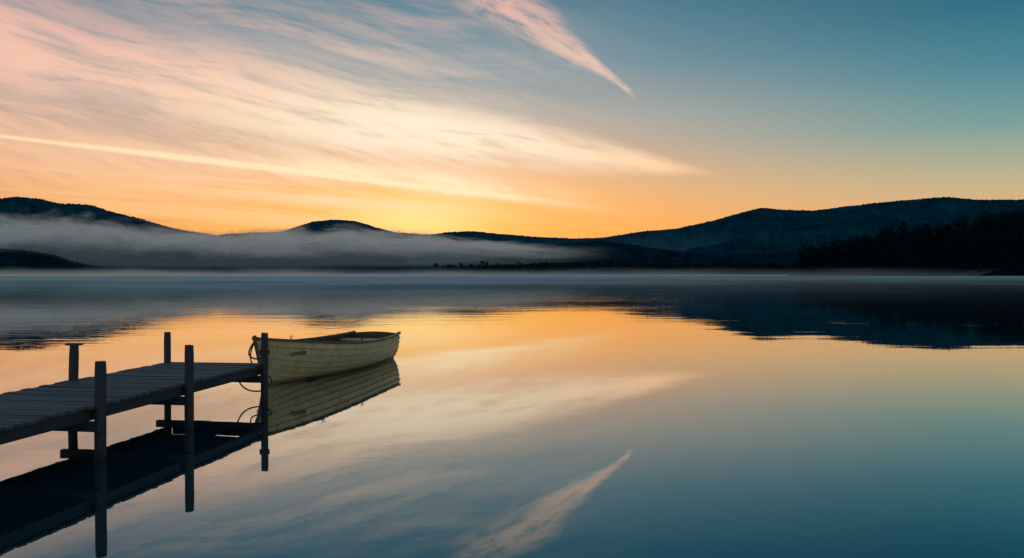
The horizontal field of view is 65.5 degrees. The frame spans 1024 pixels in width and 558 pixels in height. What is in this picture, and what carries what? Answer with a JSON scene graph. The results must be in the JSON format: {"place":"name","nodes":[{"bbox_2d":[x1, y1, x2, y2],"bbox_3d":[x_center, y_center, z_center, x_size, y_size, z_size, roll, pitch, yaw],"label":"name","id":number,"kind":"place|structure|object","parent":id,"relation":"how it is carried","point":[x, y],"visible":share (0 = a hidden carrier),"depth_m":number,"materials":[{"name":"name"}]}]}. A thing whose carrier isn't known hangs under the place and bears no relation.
{"place":"outdoors","nodes":[
{"label":"outdoors","id":0,"kind":"place"},
{"bbox_2d":[0,247,134,271],"bbox_3d":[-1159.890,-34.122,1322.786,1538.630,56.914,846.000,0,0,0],"label":"forested hill","id":1,"kind":"structure","parent":0,"point":[16,260],"depth_m":999.09,"materials":[{"name":"plant"}]},
{"bbox_2d":[0,196,336,266],"bbox_3d":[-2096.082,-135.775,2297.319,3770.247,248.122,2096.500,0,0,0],"label":"forested hill","id":2,"kind":"structure","parent":0,"point":[42,211],"depth_m":1544.59,"materials":[{"name":"plant"}]},
{"bbox_2d":[0,215,563,253],"bbox_3d":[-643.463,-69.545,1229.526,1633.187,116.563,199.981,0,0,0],"label":"fog bank","id":3,"kind":"structure","parent":0,"point":[289,239],"depth_m":1277.25,"materials":[{"name":"grey"}]},
{"bbox_2d":[105,262,484,273],"bbox_3d":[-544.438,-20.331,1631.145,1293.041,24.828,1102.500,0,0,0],"label":"forested shore","id":4,"kind":"structure","parent":0,"point":[377,268],"depth_m":1249.46,"materials":[{"name":"plant"}]},
{"bbox_2d":[0,271,591,275],"bbox_3d":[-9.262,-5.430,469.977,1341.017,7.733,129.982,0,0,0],"label":"shore mist","id":5,"kind":"structure","parent":0,"point":[127,273],"depth_m":482.26,"materials":[{"name":"grey"}]},
{"bbox_2d":[223,219,573,263],"bbox_3d":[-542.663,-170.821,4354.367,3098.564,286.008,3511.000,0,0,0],"label":"forested hill","id":6,"kind":"structure","parent":0,"point":[335,254],"depth_m":3351.95,"materials":[{"name":"plant"}]},
{"bbox_2d":[0,276,1023,557],"bbox_3d":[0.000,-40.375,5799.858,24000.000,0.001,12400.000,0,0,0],"label":"lake water","id":7,"kind":"structure","parent":0,"point":[882,416],"depth_m":10.32,"materials":[{"name":"blue liquid"}]},
{"bbox_2d":[0,332,267,459],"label":"wooden dock","id":8,"kind":"object","parent":7,"relation":"in","point":[73,403],"visible":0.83,"depth_m":9.57,"materials":[{"name":"grey wood"}]},
{"bbox_2d":[239,342,271,391],"bbox_3d":[-4.204,1.438,13.069,0.575,0.710,1.685,0,0,-12],"label":"mooring rope","id":9,"kind":"object","parent":8,"relation":"attached to","point":[264,352],"visible":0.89,"depth_m":12.67,"materials":[{"name":"fabric"}]},
{"bbox_2d":[252,331,400,384],"bbox_3d":[-3.828,1.521,16.369,1.678,1.119,5.283,0,0,14],"label":"rowing boat","id":10,"kind":"object","parent":7,"relation":"on","point":[290,359],"visible":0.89,"depth_m":15.20,"materials":[{"name":"beige paint"}]},
{"bbox_2d":[0,275,1023,287],"bbox_3d":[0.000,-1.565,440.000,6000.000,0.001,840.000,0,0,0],"label":"lake mist","id":11,"kind":"structure","parent":0,"point":[386,280],"depth_m":207.99,"materials":[{"name":"grey"}]},
{"bbox_2d":[0,0,1023,238],"label":"sky","id":12,"kind":"structure","parent":0,"point":[576,119],"materials":[{"name":"orange"}]},
{"bbox_2d":[407,197,1023,264],"bbox_3d":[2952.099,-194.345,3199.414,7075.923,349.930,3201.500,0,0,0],"label":"forested hill","id":13,"kind":"structure","parent":0,"point":[762,230],"depth_m":2234.35,"materials":[{"name":"plant"}]},
{"bbox_2d":[452,239,1009,274],"bbox_3d":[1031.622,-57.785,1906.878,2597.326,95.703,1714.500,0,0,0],"label":"forested hill","id":14,"kind":"structure","parent":0,"point":[588,254],"depth_m":1338.81,"materials":[{"name":"plant"}]},
{"bbox_2d":[432,261,802,274],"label":"shoreline trees","id":15,"kind":"object","parent":14,"relation":"on","point":[631,268],"visible":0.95,"depth_m":1073.37,"materials":[{"name":"green plant"}]},
{"bbox_2d":[788,240,1023,275],"bbox_3d":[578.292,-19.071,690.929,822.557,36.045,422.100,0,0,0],"label":"wooded headland","id":16,"kind":"structure","parent":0,"point":[1009,267],"depth_m":511.87,"materials":[{"name":"green plant"}]},
{"bbox_2d":[793,205,1023,275],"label":"deciduous forest","id":17,"kind":"object","parent":16,"relation":"on","point":[883,246],"visible":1,"depth_m":507.04,"materials":[{"name":"green plant"}]}
]}

